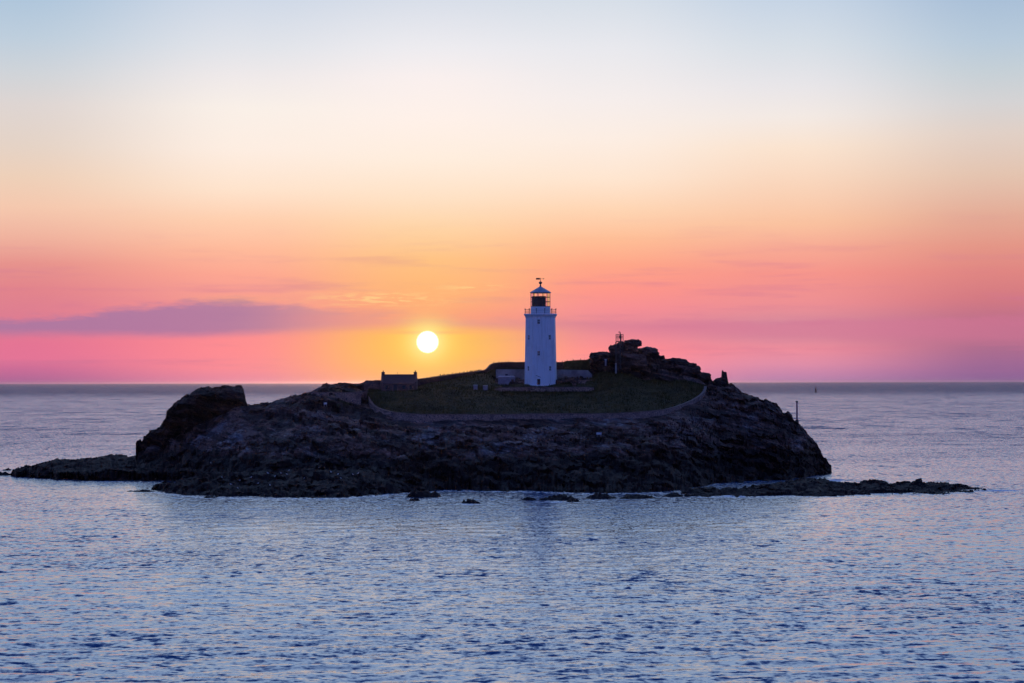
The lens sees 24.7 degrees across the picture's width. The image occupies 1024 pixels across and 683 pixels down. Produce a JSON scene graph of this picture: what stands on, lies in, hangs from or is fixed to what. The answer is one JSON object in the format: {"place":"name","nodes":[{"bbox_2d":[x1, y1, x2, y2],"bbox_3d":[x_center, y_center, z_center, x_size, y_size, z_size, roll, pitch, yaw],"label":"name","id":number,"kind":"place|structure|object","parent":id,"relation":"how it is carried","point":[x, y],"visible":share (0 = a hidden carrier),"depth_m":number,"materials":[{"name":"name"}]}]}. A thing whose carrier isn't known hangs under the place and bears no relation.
{"place":"outdoors","nodes":[
{"label":"outdoors","id":0,"kind":"place"},
{"bbox_2d":[137,348,831,493],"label":"island","id":1,"kind":"structure","parent":0,"point":[730,433],"depth_m":566.54,"materials":[{"name":"stone"}]},
{"bbox_2d":[136,385,249,459],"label":"rock stack","id":2,"kind":"object","parent":1,"relation":"on","point":[186,413],"visible":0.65,"depth_m":599.25,"materials":[{"name":"grey stone"}]},
{"bbox_2d":[311,392,360,404],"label":"ruined wall","id":3,"kind":"structure","parent":1,"relation":"on","point":[353,397],"depth_m":591.04,"materials":[{"name":"stone"}]},
{"bbox_2d":[364,380,380,390],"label":"ruined wall","id":4,"kind":"structure","parent":1,"relation":"on","point":[373,384],"depth_m":601.40,"materials":[{"name":"stone"}]},
{"bbox_2d":[381,370,417,391],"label":"cottage","id":5,"kind":"structure","parent":1,"relation":"on","point":[397,382],"depth_m":597.16,"materials":[{"name":"stone"}]},
{"bbox_2d":[417,362,562,385],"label":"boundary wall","id":6,"kind":"structure","parent":1,"relation":"on","point":[423,381],"depth_m":612.64,"materials":[{"name":"stone"}]},
{"bbox_2d":[498,374,514,384],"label":"shed","id":7,"kind":"structure","parent":1,"relation":"on","point":[506,379],"depth_m":601.92,"materials":[{"name":"stone"}]},
{"bbox_2d":[343,358,707,414],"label":"grass","id":8,"kind":"structure","parent":1,"relation":"on","point":[655,382],"depth_m":592.46,"materials":[{"name":"green plant"}]},
{"bbox_2d":[368,386,706,422],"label":"boundary wall","id":9,"kind":"structure","parent":1,"relation":"on","point":[415,418],"depth_m":574.24,"materials":[{"name":"stone"}]},
{"bbox_2d":[524,278,556,385],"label":"lighthouse","id":10,"kind":"object","parent":1,"relation":"on","point":[540,348],"visible":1,"depth_m":600.58,"materials":[{"name":"white paint"}]},
{"bbox_2d":[496,369,591,379],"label":"compound wall","id":11,"kind":"structure","parent":1,"relation":"on","point":[520,373],"depth_m":610.45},
{"bbox_2d":[495,387,593,391],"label":"retaining wall","id":12,"kind":"structure","parent":1,"relation":"on","point":[551,389],"depth_m":596.88,"materials":[{"name":"stone"}]},
{"bbox_2d":[517,379,591,383],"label":"terrace wall","id":13,"kind":"structure","parent":1,"relation":"on","point":[579,381],"depth_m":603.51,"materials":[{"name":"stone"}]},
{"bbox_2d":[589,351,612,363],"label":"boulder","id":14,"kind":"object","parent":1,"relation":"on","point":[598,357],"visible":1,"depth_m":604.06,"materials":[{"name":"stone"}]},
{"bbox_2d":[608,344,619,353],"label":"boulder","id":15,"kind":"object","parent":1,"relation":"on","point":[611,348],"visible":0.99,"depth_m":606.90,"materials":[{"name":"stone"}]},
{"bbox_2d":[615,332,623,372],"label":"light platform","id":16,"kind":"structure","parent":1,"relation":"on","point":[620,341],"depth_m":603.42,"materials":[{"name":"paint"}]},
{"bbox_2d":[617,342,625,349],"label":"boulder","id":17,"kind":"object","parent":1,"relation":"on","point":[624,345],"visible":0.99,"depth_m":606.80,"materials":[{"name":"stone"}]},
{"bbox_2d":[624,345,637,353],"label":"boulder","id":18,"kind":"object","parent":1,"relation":"on","point":[629,349],"visible":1,"depth_m":605.01,"materials":[{"name":"stone"}]},
{"bbox_2d":[616,353,647,369],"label":"boulder","id":19,"kind":"object","parent":1,"relation":"on","point":[632,361],"visible":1,"depth_m":603.55,"materials":[{"name":"stone"}]},
{"bbox_2d":[624,339,641,346],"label":"boulder","id":20,"kind":"object","parent":1,"relation":"on","point":[635,342],"visible":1,"depth_m":605.19,"materials":[{"name":"stone"}]},
{"bbox_2d":[636,346,658,359],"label":"boulder","id":21,"kind":"object","parent":1,"relation":"on","point":[650,353],"visible":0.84,"depth_m":607.64,"materials":[{"name":"stone"}]},
{"bbox_2d":[657,358,689,370],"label":"boulder","id":22,"kind":"object","parent":1,"relation":"on","point":[677,364],"visible":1,"depth_m":608.37,"materials":[{"name":"stone"}]},
{"bbox_2d":[679,363,700,376],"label":"boulder","id":23,"kind":"object","parent":1,"relation":"on","point":[693,369],"visible":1,"depth_m":607.82,"materials":[{"name":"stone"}]},
{"bbox_2d":[679,374,705,384],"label":"boundary wall","id":24,"kind":"structure","parent":1,"relation":"on","point":[688,378],"depth_m":607.35,"materials":[{"name":"stone"}]},
{"bbox_2d":[696,372,710,381],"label":"boulder","id":25,"kind":"object","parent":1,"relation":"on","point":[703,376],"visible":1,"depth_m":606.47,"materials":[{"name":"stone"}]},
{"bbox_2d":[714,377,726,386],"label":"boulder","id":26,"kind":"object","parent":1,"relation":"on","point":[720,381],"visible":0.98,"depth_m":603.46,"materials":[{"name":"stone"}]},
{"bbox_2d":[721,370,728,384],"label":"pinnacle","id":27,"kind":"object","parent":1,"relation":"on","point":[723,374],"visible":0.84,"depth_m":604.41,"materials":[{"name":"stone"}]},
{"bbox_2d":[795,401,798,422],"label":"beacon pole","id":28,"kind":"object","parent":1,"relation":"on","point":[797,420],"visible":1,"depth_m":603.56,"materials":[{"name":"grey metal"}]},
{"bbox_2d":[0,382,1023,682],"bbox_3d":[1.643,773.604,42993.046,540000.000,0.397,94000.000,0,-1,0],"label":"sea","id":29,"kind":"structure","parent":0,"point":[110,582],"depth_m":299.56,"materials":[{"name":"liquid"}]},
{"bbox_2d":[0,472,10,475],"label":"skerry","id":30,"kind":"structure","parent":29,"relation":"in","point":[4,473],"depth_m":611.29,"materials":[{"name":"stone"}]},
{"bbox_2d":[11,454,207,480],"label":"reef","id":31,"kind":"object","parent":29,"relation":"in","point":[116,467],"visible":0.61,"depth_m":587.79,"materials":[{"name":"stone"}]},
{"bbox_2d":[127,489,154,491],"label":"skerry","id":32,"kind":"structure","parent":29,"relation":"in","point":[142,490],"depth_m":516.84,"materials":[{"name":"stone"}]},
{"bbox_2d":[151,465,424,497],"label":"reef","id":33,"kind":"object","parent":29,"relation":"in","point":[314,483],"visible":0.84,"depth_m":511.25,"materials":[{"name":"stone"}]},
{"bbox_2d":[406,489,440,497],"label":"skerry","id":34,"kind":"structure","parent":29,"relation":"in","point":[422,494],"depth_m":489.59,"materials":[{"name":"stone"}]},
{"bbox_2d":[461,498,479,503],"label":"skerry","id":35,"kind":"structure","parent":29,"relation":"in","point":[470,501],"depth_m":464.17,"materials":[{"name":"stone"}]},
{"bbox_2d":[522,497,535,499],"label":"skerry","id":36,"kind":"structure","parent":29,"relation":"in","point":[529,498],"depth_m":476.18,"materials":[{"name":"stone"}]},
{"bbox_2d":[539,494,574,500],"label":"skerry","id":37,"kind":"structure","parent":29,"relation":"in","point":[560,497],"depth_m":476.93,"materials":[{"name":"stone"}]},
{"bbox_2d":[567,498,579,501],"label":"skerry","id":38,"kind":"structure","parent":29,"relation":"in","point":[573,500],"depth_m":469.57,"materials":[{"name":"stone"}]},
{"bbox_2d":[586,492,616,498],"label":"skerry","id":39,"kind":"structure","parent":29,"relation":"in","point":[596,495],"depth_m":481.75,"materials":[{"name":"stone"}]},
{"bbox_2d":[619,494,654,498],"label":"skerry","id":40,"kind":"structure","parent":29,"relation":"in","point":[635,496],"depth_m":481.95,"materials":[{"name":"stone"}]},
{"bbox_2d":[664,493,682,496],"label":"skerry","id":41,"kind":"structure","parent":29,"relation":"in","point":[672,495],"depth_m":489.31,"materials":[{"name":"stone"}]},
{"bbox_2d":[681,477,985,496],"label":"reef","id":42,"kind":"object","parent":29,"relation":"in","point":[813,487],"visible":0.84,"depth_m":507.89,"materials":[{"name":"stone"}]},
{"bbox_2d":[0,0,1023,383],"label":"sky","id":43,"kind":"structure","parent":0,"point":[192,191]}
]}

